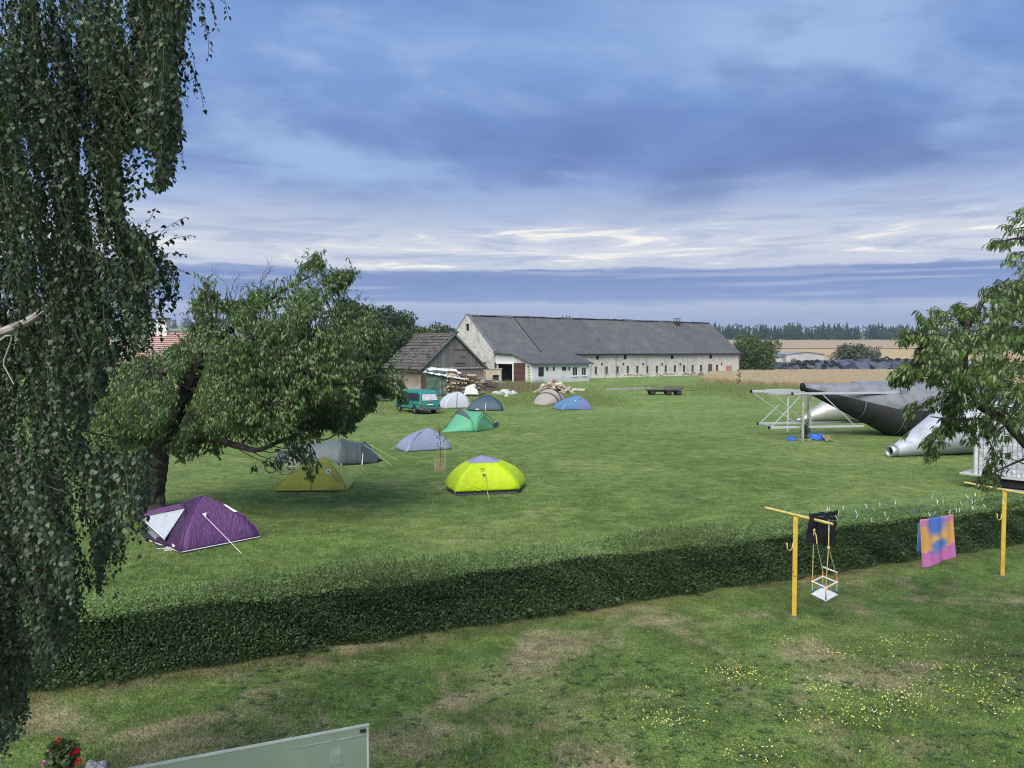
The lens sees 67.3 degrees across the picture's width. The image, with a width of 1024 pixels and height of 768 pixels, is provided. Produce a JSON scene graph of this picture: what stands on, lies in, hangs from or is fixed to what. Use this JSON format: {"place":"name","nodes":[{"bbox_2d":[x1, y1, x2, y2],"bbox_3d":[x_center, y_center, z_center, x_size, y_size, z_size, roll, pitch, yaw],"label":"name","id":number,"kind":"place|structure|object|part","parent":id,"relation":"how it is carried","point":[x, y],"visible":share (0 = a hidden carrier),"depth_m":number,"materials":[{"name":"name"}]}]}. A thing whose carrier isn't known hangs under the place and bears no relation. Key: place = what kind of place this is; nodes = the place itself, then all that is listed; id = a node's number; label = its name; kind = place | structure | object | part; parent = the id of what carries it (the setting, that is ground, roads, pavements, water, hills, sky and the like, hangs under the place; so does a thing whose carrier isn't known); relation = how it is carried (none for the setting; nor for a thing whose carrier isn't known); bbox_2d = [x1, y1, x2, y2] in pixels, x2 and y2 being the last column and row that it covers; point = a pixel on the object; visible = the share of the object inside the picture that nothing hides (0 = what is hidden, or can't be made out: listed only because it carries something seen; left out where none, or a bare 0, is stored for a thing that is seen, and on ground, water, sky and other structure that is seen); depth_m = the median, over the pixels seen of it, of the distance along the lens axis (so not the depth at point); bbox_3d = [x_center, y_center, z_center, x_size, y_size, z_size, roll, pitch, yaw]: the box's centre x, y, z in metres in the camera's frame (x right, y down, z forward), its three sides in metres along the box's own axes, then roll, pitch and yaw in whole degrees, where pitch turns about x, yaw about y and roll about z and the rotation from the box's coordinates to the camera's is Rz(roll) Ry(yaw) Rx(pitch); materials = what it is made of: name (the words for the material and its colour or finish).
{"place":"outdoors","nodes":[
{"label":"outdoors","id":0,"kind":"place"},
{"bbox_2d":[110,318,205,393],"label":"red tiled house","id":1,"kind":"structure","parent":0,"point":[168,340],"depth_m":75.84,"materials":[{"name":"tile"}]},
{"bbox_2d":[4,330,349,355],"bbox_3d":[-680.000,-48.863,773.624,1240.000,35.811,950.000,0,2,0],"label":"green field","id":2,"kind":"structure","parent":0,"point":[180,331],"depth_m":741.34,"materials":[{"name":"green plant"}]},
{"bbox_2d":[0,414,1019,605],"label":"meadow grass","id":3,"kind":"structure","parent":0,"point":[364,518],"depth_m":26.43,"materials":[{"name":"green plant"}]},
{"bbox_2d":[0,326,1023,767],"bbox_3d":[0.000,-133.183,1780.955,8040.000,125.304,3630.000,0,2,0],"label":"ground","id":4,"kind":"structure","parent":0,"point":[676,408],"depth_m":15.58,"materials":[{"name":"green plant"}]},
{"bbox_2d":[0,346,110,414],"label":"garden shrub","id":5,"kind":"object","parent":4,"relation":"on","point":[18,382],"visible":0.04,"depth_m":60.10,"materials":[{"name":"green plant"}]},
{"bbox_2d":[42,737,81,767],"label":"potted geranium","id":6,"kind":"object","parent":4,"relation":"on","point":[58,754],"visible":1,"depth_m":9.03,"materials":[{"name":"plant"}]},
{"bbox_2d":[83,760,108,767],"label":"granite stone","id":7,"kind":"object","parent":4,"relation":"on","point":[95,764],"visible":1,"depth_m":9.11,"materials":[{"name":"grey stone"}]},
{"bbox_2d":[65,387,152,452],"bbox_3d":[-20.963,1.750,40.219,5.682,3.736,5.813,2,3,34],"label":"garden shrub","id":8,"kind":"object","parent":4,"relation":"on","point":[127,413],"visible":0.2,"depth_m":39.57,"materials":[{"name":"green plant"}]},
{"bbox_2d":[0,0,230,764],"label":"weeping birch","id":9,"kind":"object","parent":4,"relation":"on","point":[138,107],"visible":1,"depth_m":4.91,"materials":[{"name":"green plant"}]},
{"bbox_2d":[3,317,259,328],"bbox_3d":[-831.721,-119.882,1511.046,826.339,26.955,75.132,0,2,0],"label":"distant wood","id":10,"kind":"object","parent":4,"relation":"on","point":[175,324],"visible":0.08,"depth_m":1507.00,"materials":[{"name":"green plant"}]},
{"bbox_2d":[107,341,168,419],"bbox_3d":[-27.202,-0.058,54.697,5.092,6.093,4.651,0,2,0],"label":"garden shrub","id":11,"kind":"object","parent":4,"relation":"on","point":[118,372],"visible":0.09,"depth_m":54.99,"materials":[{"name":"green plant"}]},
{"bbox_2d":[107,345,205,404],"bbox_3d":[-27.041,-0.078,57.937,6.704,5.904,6.523,1,3,28],"label":"garden shrub","id":12,"kind":"object","parent":4,"relation":"on","point":[159,351],"visible":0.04,"depth_m":57.51,"materials":[{"name":"green plant"}]},
{"bbox_2d":[156,545,165,548],"bbox_3d":[-9.068,4.215,19.914,0.276,0.087,0.098,0,2,-11],"label":"shoe","id":13,"kind":"object","parent":4,"relation":"on","point":[160,546],"visible":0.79,"depth_m":19.88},
{"bbox_2d":[116,372,210,432],"bbox_3d":[-19.724,1.215,43.845,5.045,4.478,6.318,-1,3,-17],"label":"garden shrub","id":14,"kind":"object","parent":4,"relation":"on","point":[192,410],"visible":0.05,"depth_m":44.01,"materials":[{"name":"green plant"}]},
{"bbox_2d":[151,344,233,411],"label":"garden shrub","id":15,"kind":"object","parent":4,"relation":"on","point":[202,380],"visible":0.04,"depth_m":65.75,"materials":[{"name":"green plant"}]},
{"bbox_2d":[139,495,272,553],"bbox_3d":[-8.417,3.655,20.904,3.230,1.284,3.138,0,2,0],"label":"purple tent","id":16,"kind":"object","parent":4,"relation":"on","point":[200,522],"visible":0.91,"depth_m":20.29,"materials":[{"name":"fabric"}]},
{"bbox_2d":[190,340,276,401],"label":"garden shrub","id":17,"kind":"object","parent":4,"relation":"on","point":[234,385],"visible":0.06,"depth_m":74.30,"materials":[{"name":"green plant"}]},
{"bbox_2d":[129,723,369,767],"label":"frosted screen","id":18,"kind":"object","parent":4,"relation":"on","point":[346,747],"visible":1,"depth_m":6.21,"materials":[{"name":"green glass"}]},
{"bbox_2d":[90,248,410,511],"bbox_3d":[-8.396,0.026,24.023,10.650,8.595,7.171,0,2,0],"label":"cherry tree","id":19,"kind":"object","parent":4,"relation":"on","point":[309,397],"visible":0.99,"depth_m":22.50,"materials":[{"name":"green plant"}]},
{"bbox_2d":[264,447,298,472],"bbox_3d":[-9.790,3.212,32.744,1.675,1.028,0.566,-2,3,-35],"label":"bicycle","id":20,"kind":"object","parent":4,"relation":"on","point":[276,450],"visible":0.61,"depth_m":32.50,"materials":[{"name":"grey metal"}]},
{"bbox_2d":[259,350,322,398],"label":"garden shrub","id":21,"kind":"object","parent":4,"relation":"on","point":[300,364],"visible":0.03,"depth_m":82.50,"materials":[{"name":"green plant"}]},
{"bbox_2d":[277,449,316,474],"bbox_3d":[-8.907,3.241,32.099,1.670,1.026,0.564,-2,3,-37],"label":"bicycle","id":22,"kind":"object","parent":4,"relation":"on","point":[296,466],"visible":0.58,"depth_m":32.02,"materials":[{"name":"silver metal"}]},
{"bbox_2d":[274,457,353,491],"bbox_3d":[-7.318,3.296,28.892,2.588,1.140,2.108,0,2,0],"label":"tent","id":23,"kind":"object","parent":4,"relation":"on","point":[332,476],"visible":0.84,"depth_m":28.16,"materials":[{"name":"yellow fabric"}]},
{"bbox_2d":[275,438,391,465],"bbox_3d":[-8.134,3.084,35.461,5.634,1.191,2.437,0,2,0],"label":"grey tunnel tent","id":24,"kind":"object","parent":4,"relation":"on","point":[341,451],"visible":0.81,"depth_m":34.79,"materials":[{"name":"fabric"}]},
{"bbox_2d":[317,296,381,386],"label":"garden tree","id":25,"kind":"object","parent":4,"relation":"on","point":[363,306],"visible":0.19,"depth_m":107.65,"materials":[{"name":"green plant"}]},
{"bbox_2d":[359,388,386,400],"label":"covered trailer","id":26,"kind":"object","parent":4,"relation":"on","point":[379,396],"visible":0.11,"depth_m":77.97,"materials":[{"name":"grey"}]},
{"bbox_2d":[356,304,406,358],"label":"garden tree","id":27,"kind":"object","parent":4,"relation":"on","point":[386,319],"visible":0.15,"depth_m":111.35,"materials":[{"name":"green plant"}]},
{"bbox_2d":[377,325,412,377],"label":"garden tree","id":28,"kind":"object","parent":4,"relation":"on","point":[405,336],"visible":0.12,"depth_m":103.29,"materials":[{"name":"green plant"}]},
{"bbox_2d":[389,309,437,341],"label":"garden tree","id":29,"kind":"object","parent":4,"relation":"on","point":[404,319],"visible":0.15,"depth_m":116.33,"materials":[{"name":"green plant"}]},
{"bbox_2d":[395,389,440,413],"bbox_3d":[-7.921,1.431,64.286,2.340,1.970,4.990,-2,3,-33],"label":"teal van","id":30,"kind":"object","parent":4,"relation":"on","point":[423,399],"visible":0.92,"depth_m":62.58,"materials":[{"name":"teal paint"}]},
{"bbox_3d":[-8.445,1.009,63.495,0.108,0.562,0.970,-2,3,-33],"label":"side window","id":31,"kind":"part","parent":30,"relation":"part of","materials":[{"name":"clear glass"}]},
{"bbox_3d":[-7.816,1.050,62.533,0.108,0.562,1.130,-2,3,-33],"label":"side window","id":32,"kind":"part","parent":30,"relation":"part of","materials":[{"name":"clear glass"}]},
{"bbox_3d":[-6.695,1.076,62.392,1.400,0.503,0.148,-2,3,-33],"label":"rear window","id":33,"kind":"part","parent":30,"relation":"part of","materials":[{"name":"white glass"}]},
{"bbox_2d":[389,428,467,453],"bbox_3d":[-4.464,2.876,40.132,4.045,1.211,2.090,-2,3,-38],"label":"grey blue tent","id":34,"kind":"object","parent":4,"relation":"on","point":[423,440],"visible":0.93,"depth_m":39.64,"materials":[{"name":"fabric"}]},
{"bbox_2d":[381,332,488,390],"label":"timber shed","id":35,"kind":"structure","parent":4,"relation":"on","point":[421,353],"depth_m":98.10,"materials":[{"name":"weathered wood"},{"name":"roof tile"}]},
{"bbox_2d":[431,425,446,471],"bbox_3d":[-3.048,2.715,32.718,0.695,2.001,0.826,2,3,43],"label":"young tree","id":36,"kind":"object","parent":4,"relation":"on","point":[440,467],"visible":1,"depth_m":32.70,"materials":[{"name":"green plant"}]},
{"bbox_2d":[420,321,458,334],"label":"garden tree","id":37,"kind":"object","parent":4,"relation":"on","point":[440,329],"visible":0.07,"depth_m":122.74,"materials":[{"name":"green plant"}]},
{"bbox_2d":[440,392,469,408],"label":"white tent","id":38,"kind":"object","parent":4,"relation":"on","point":[455,400],"visible":0.94,"depth_m":68.59,"materials":[{"name":"fabric"}]},
{"bbox_2d":[446,370,484,395],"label":"firewood stack","id":39,"kind":"object","parent":4,"relation":"on","point":[456,385],"visible":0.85,"depth_m":87.12,"materials":[{"name":"brown wood"}]},
{"bbox_2d":[426,369,447,395],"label":"green tarpaulin","id":40,"kind":"object","parent":39,"relation":"hanging from","point":[433,381],"visible":0.83,"depth_m":87.09,"materials":[{"name":"green plastic"}]},
{"bbox_2d":[424,367,468,380],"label":"white tarpaulin","id":41,"kind":"object","parent":39,"relation":"on","point":[442,369],"visible":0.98,"depth_m":87.59,"materials":[{"name":"white plastic"}]},
{"bbox_2d":[464,384,478,394],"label":"white tarp flap","id":42,"kind":"object","parent":39,"relation":"hanging from","point":[473,389],"visible":0.98,"depth_m":86.65,"materials":[{"name":"white plastic"}]},
{"bbox_2d":[441,408,498,431],"bbox_3d":[-2.843,2.231,50.527,2.650,1.438,5.042,1,3,24],"label":"green tent","id":43,"kind":"object","parent":4,"relation":"on","point":[462,420],"visible":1,"depth_m":49.06,"materials":[{"name":"green fabric"}]},
{"bbox_2d":[479,418,486,425],"bbox_3d":[-1.851,2.463,49.593,0.040,0.576,1.399,1,3,22],"label":"window","id":44,"kind":"structure","parent":43,"relation":"in","point":[482,421],"depth_m":49.49,"materials":[{"name":"fabric"}]},
{"bbox_2d":[439,455,525,497],"bbox_3d":[-1.066,3.309,27.772,3.230,1.393,2.672,0,2,0],"label":"neon tent","id":45,"kind":"object","parent":4,"relation":"on","point":[482,475],"visible":1,"depth_m":27.56,"materials":[{"name":"yellow fabric"}]},
{"bbox_2d":[466,395,502,410],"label":"dark teal tent","id":46,"kind":"object","parent":4,"relation":"on","point":[487,403],"visible":0.99,"depth_m":66.15,"materials":[{"name":"teal fabric"}]},
{"bbox_2d":[468,373,501,390],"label":"pole heap","id":47,"kind":"object","parent":4,"relation":"on","point":[486,384],"visible":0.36,"depth_m":96.40,"materials":[{"name":"wood"}]},
{"bbox_2d":[486,368,501,381],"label":"beige wall","id":48,"kind":"structure","parent":4,"relation":"on","point":[495,373],"depth_m":118.70,"materials":[{"name":"paint"}]},
{"bbox_2d":[498,389,509,394],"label":"plastic bag","id":49,"kind":"object","parent":4,"relation":"on","point":[503,391],"visible":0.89,"depth_m":90.66,"materials":[{"name":"white plastic"}]},
{"bbox_2d":[478,378,545,394],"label":"dry weeds","id":50,"kind":"object","parent":4,"relation":"on","point":[520,385],"visible":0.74,"depth_m":102.02,"materials":[{"name":"plant"}]},
{"bbox_2d":[11,490,1023,692],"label":"clipped hedge","id":51,"kind":"object","parent":4,"relation":"on","point":[202,625],"visible":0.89,"depth_m":14.25,"materials":[{"name":"green plant"}]},
{"bbox_2d":[493,352,593,382],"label":"whitewashed annexe","id":52,"kind":"structure","parent":4,"relation":"on","point":[559,367],"depth_m":129.25,"materials":[{"name":"grey paint"}]},
{"bbox_2d":[514,363,524,381],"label":"sliding door","id":53,"kind":"structure","parent":52,"relation":"in","point":[519,368],"depth_m":127.56,"materials":[{"name":"brown wood"}]},
{"bbox_2d":[538,367,543,376],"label":"window","id":54,"kind":"structure","parent":52,"relation":"in","point":[540,369],"depth_m":126.38,"materials":[{"name":"grey glass"}]},
{"bbox_2d":[572,367,578,376],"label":"window","id":55,"kind":"structure","parent":52,"relation":"in","point":[574,369],"depth_m":130.46,"materials":[{"name":"grey"}]},
{"bbox_2d":[582,367,585,375],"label":"window","id":56,"kind":"structure","parent":52,"relation":"in","point":[583,368],"depth_m":131.64,"materials":[{"name":"grey glass"}]},
{"bbox_2d":[533,388,564,404],"bbox_3d":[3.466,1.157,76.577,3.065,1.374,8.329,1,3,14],"label":"beige tunnel tent","id":57,"kind":"object","parent":4,"relation":"on","point":[548,396],"visible":0.88,"depth_m":75.49,"materials":[{"name":"beige fabric"}]},
{"bbox_2d":[534,379,575,393],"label":"log heap","id":58,"kind":"object","parent":4,"relation":"on","point":[556,385],"visible":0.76,"depth_m":93.14,"materials":[{"name":"beige wood"}]},
{"bbox_2d":[553,395,590,409],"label":"blue violet tent","id":59,"kind":"object","parent":4,"relation":"on","point":[576,402],"visible":1,"depth_m":67.24,"materials":[{"name":"blue fabric"}]},
{"bbox_2d":[455,314,742,377],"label":"long barn","id":60,"kind":"structure","parent":4,"relation":"on","point":[613,348],"depth_m":152.98,"materials":[{"name":"paint"}]},
{"bbox_2d":[209,650,1023,767],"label":"lawn weeds","id":61,"kind":"object","parent":4,"relation":"on","point":[640,748],"visible":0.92,"depth_m":10.73,"materials":[{"name":"green plant"}]},
{"bbox_2d":[644,386,694,394],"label":"farm cart","id":62,"kind":"object","parent":4,"relation":"on","point":[668,390],"visible":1,"depth_m":89.32,"materials":[{"name":"brown wood"}]},
{"bbox_2d":[736,370,740,397],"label":"fruit tree","id":63,"kind":"object","parent":4,"relation":"on","point":[738,375],"visible":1,"depth_m":82.97,"materials":[{"name":"green plant"}]},
{"bbox_2d":[733,332,782,369],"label":"broadleaf tree","id":64,"kind":"object","parent":4,"relation":"on","point":[758,353],"visible":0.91,"depth_m":179.75,"materials":[{"name":"green plant"}]},
{"bbox_2d":[527,628,1023,767],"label":"meadow flowers","id":65,"kind":"object","parent":4,"relation":"on","point":[847,693],"visible":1,"depth_m":11.37,"materials":[{"name":"yellow plant"}]},
{"bbox_2d":[786,436,795,440],"bbox_3d":[15.954,3.119,44.018,0.551,0.223,0.365,0,2,0],"label":"blue bag","id":66,"kind":"object","parent":4,"relation":"on","point":[791,438],"visible":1,"depth_m":44.01,"materials":[{"name":"plastic"}]},
{"bbox_2d":[772,351,825,363],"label":"grey farm hall","id":67,"kind":"structure","parent":4,"relation":"on","point":[787,356],"depth_m":235.88,"materials":[{"name":"white metal"}]},
{"bbox_2d":[765,506,833,617],"bbox_3d":[5.465,3.489,14.771,0.336,2.075,1.641,-1,3,-30],"label":"clothes post","id":68,"kind":"object","parent":4,"relation":"on","point":[795,563],"visible":0.94,"depth_m":14.77,"materials":[{"name":"yellow paint"}]},
{"bbox_2d":[811,525,837,602],"bbox_3d":[5.889,3.324,14.490,0.420,1.630,0.769,2,3,41],"label":"toddler swing","id":69,"kind":"object","parent":68,"relation":"hanging from","point":[824,593],"visible":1,"depth_m":14.46,"materials":[{"name":"white plastic"}]},
{"bbox_2d":[788,486,976,509],"bbox_3d":[8.164,2.454,16.462,6.384,0.128,0.007,-1,3,-27],"label":"clothes line","id":70,"kind":"object","parent":68,"relation":"attached to","point":[876,503],"visible":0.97,"depth_m":16.11,"materials":[{"name":"plastic"}]},
{"bbox_2d":[816,487,999,512],"bbox_3d":[8.305,2.469,16.107,6.316,0.128,0.007,-1,3,-26],"label":"clothes line","id":71,"kind":"object","parent":68,"relation":"attached to","point":[902,505],"visible":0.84,"depth_m":16.02,"materials":[{"name":"plastic"}]},
{"bbox_2d":[916,523,920,552],"bbox_3d":[8.444,3.185,15.892,0.247,0.653,0.022,-1,3,-27],"label":"blue towel","id":72,"kind":"object","parent":71,"relation":"hanging from","point":[918,550],"visible":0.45,"depth_m":15.86,"materials":[{"name":"blue fabric"}]},
{"bbox_2d":[820,490,1017,516],"bbox_3d":[8.445,2.484,15.751,6.248,0.128,0.007,-1,3,-26],"label":"clothes line","id":73,"kind":"object","parent":68,"relation":"attached to","point":[922,508],"visible":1,"depth_m":15.72,"materials":[{"name":"plastic"}]},
{"bbox_2d":[805,510,837,545],"bbox_3d":[5.823,2.742,14.474,0.907,0.687,0.065,-1,3,-28],"label":"black shirt","id":74,"kind":"object","parent":73,"relation":"hanging from","point":[821,530],"visible":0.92,"depth_m":14.48,"materials":[{"name":"fabric"}]},
{"bbox_2d":[920,514,955,567],"bbox_3d":[8.515,3.144,15.388,1.124,0.992,0.068,-1,3,-27],"label":"beach towel","id":75,"kind":"object","parent":73,"relation":"hanging from","point":[937,540],"visible":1,"depth_m":15.34,"materials":[{"name":"multicoloured fabric"}]},
{"bbox_2d":[829,496,1021,520],"bbox_3d":[8.580,2.499,15.412,6.183,0.128,0.007,-1,3,-26],"label":"clothes line","id":76,"kind":"object","parent":68,"relation":"attached to","point":[918,514],"visible":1,"depth_m":15.11,"materials":[{"name":"plastic"}]},
{"bbox_2d":[796,394,814,440],"bbox_3d":[17.058,1.890,44.549,1.889,2.653,1.052,-1,3,-29],"label":"steel stand","id":77,"kind":"object","parent":4,"relation":"on","point":[809,416],"visible":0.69,"depth_m":44.31,"materials":[{"name":"silver metal"}]},
{"bbox_2d":[800,419,810,438],"bbox_3d":[16.964,2.639,44.491,0.652,1.323,0.720,-1,3,-32],"label":"green net bundle","id":78,"kind":"object","parent":4,"relation":"on","point":[806,431],"visible":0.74,"depth_m":44.42,"materials":[{"name":"green fabric"}]},
{"bbox_2d":[809,433,824,439],"bbox_3d":[17.559,3.029,44.231,0.868,0.374,0.608,0,2,0],"label":"blue sheet","id":79,"kind":"object","parent":4,"relation":"on","point":[817,436],"visible":1,"depth_m":44.20,"materials":[{"name":"plastic"}]},
{"bbox_2d":[795,401,854,421],"bbox_3d":[24.099,1.678,56.218,7.027,2.120,2.100,0,2,-8],"label":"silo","id":80,"kind":"object","parent":4,"relation":"on","point":[822,411],"visible":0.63,"depth_m":55.50,"materials":[{"name":"metal"}]},
{"bbox_2d":[821,434,833,440],"bbox_3d":[17.988,3.056,43.825,0.565,0.366,0.723,0,2,0],"label":"jute sack","id":81,"kind":"object","parent":4,"relation":"on","point":[826,437],"visible":1,"depth_m":43.83,"materials":[{"name":"beige fabric"}]},
{"bbox_2d":[826,343,881,359],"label":"grey willow","id":82,"kind":"object","parent":4,"relation":"on","point":[850,351],"visible":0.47,"depth_m":223.71,"materials":[{"name":"green plant"}]},
{"bbox_2d":[701,368,1022,388],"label":"grain stalks","id":83,"kind":"object","parent":4,"relation":"on","point":[748,381],"visible":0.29,"depth_m":120.55,"materials":[{"name":"plant"}]},
{"bbox_2d":[701,369,1023,383],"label":"ripe grain","id":84,"kind":"object","parent":4,"relation":"on","point":[828,374],"visible":0.43,"depth_m":140.36,"materials":[{"name":"plant"}]},
{"bbox_2d":[851,381,880,420],"bbox_3d":[25.837,1.254,56.104,1.893,2.998,2.998,0,2,0],"label":"metal tank","id":85,"kind":"object","parent":4,"relation":"on","point":[865,382],"visible":0.1,"depth_m":55.76,"materials":[{"name":"metal"}]},
{"bbox_2d":[713,321,1022,339],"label":"spruce wood","id":86,"kind":"object","parent":4,"relation":"on","point":[796,332],"visible":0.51,"depth_m":823.23,"materials":[{"name":"green plant"}]},
{"bbox_2d":[771,359,972,369],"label":"silage heap","id":87,"kind":"object","parent":4,"relation":"on","point":[861,364],"visible":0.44,"depth_m":194.68,"materials":[{"name":"black plastic"}]},
{"bbox_2d":[750,382,1002,435],"bbox_3d":[21.931,1.510,46.507,14.980,3.260,3.260,0,2,-10],"label":"silo","id":88,"kind":"object","parent":4,"relation":"on","point":[877,406],"visible":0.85,"depth_m":45.42,"materials":[{"name":"metal"}]},
{"bbox_2d":[885,401,1023,456],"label":"zinc silo","id":89,"kind":"object","parent":4,"relation":"on","point":[919,432],"visible":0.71,"depth_m":37.23,"materials":[{"name":"silver metal"}]},
{"bbox_2d":[886,206,1023,493],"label":"fruit tree","id":90,"kind":"object","parent":4,"relation":"on","point":[988,374],"visible":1,"depth_m":9.71,"materials":[{"name":"green plant"}]},
{"bbox_2d":[959,414,1023,491],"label":"trailer","id":91,"kind":"object","parent":4,"relation":"on","point":[1016,482],"visible":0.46,"depth_m":27.87,"materials":[{"name":"metal"}]},
{"bbox_2d":[979,414,1023,477],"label":"wrapped load","id":92,"kind":"object","parent":91,"relation":"on","point":[1018,468],"visible":0.34,"depth_m":27.80},
{"bbox_2d":[964,481,1023,577],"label":"clothes post","id":93,"kind":"object","parent":4,"relation":"on","point":[1003,536],"visible":0.85,"depth_m":17.44,"materials":[{"name":"yellow metal"}]},
{"bbox_2d":[0,0,1023,332],"label":"sky","id":94,"kind":"structure","parent":0,"point":[770,163],"materials":[{"name":"blue"}]},
{"bbox_2d":[335,380,799,416],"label":"rough grass","id":95,"kind":"structure","parent":0,"point":[731,389],"depth_m":87.71,"materials":[{"name":"green plant"}]},
{"bbox_2d":[605,387,650,389],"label":"gravel track","id":96,"kind":"structure","parent":0,"point":[631,388],"depth_m":105.47,"materials":[{"name":"grey gravel"}]},
{"bbox_2d":[728,340,971,347],"bbox_3d":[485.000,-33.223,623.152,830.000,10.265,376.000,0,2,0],"label":"stubble field","id":97,"kind":"structure","parent":0,"point":[827,343],"depth_m":598.52,"materials":[{"name":"beige plant"}]},
{"bbox_2d":[776,348,1012,348],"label":"field edge track","id":98,"kind":"structure","parent":0,"point":[836,348],"depth_m":431.75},
{"bbox_2d":[775,349,1023,365],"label":"grain field","id":99,"kind":"structure","parent":0,"point":[898,353],"depth_m":342.78,"materials":[{"name":"beige plant"}]}
]}

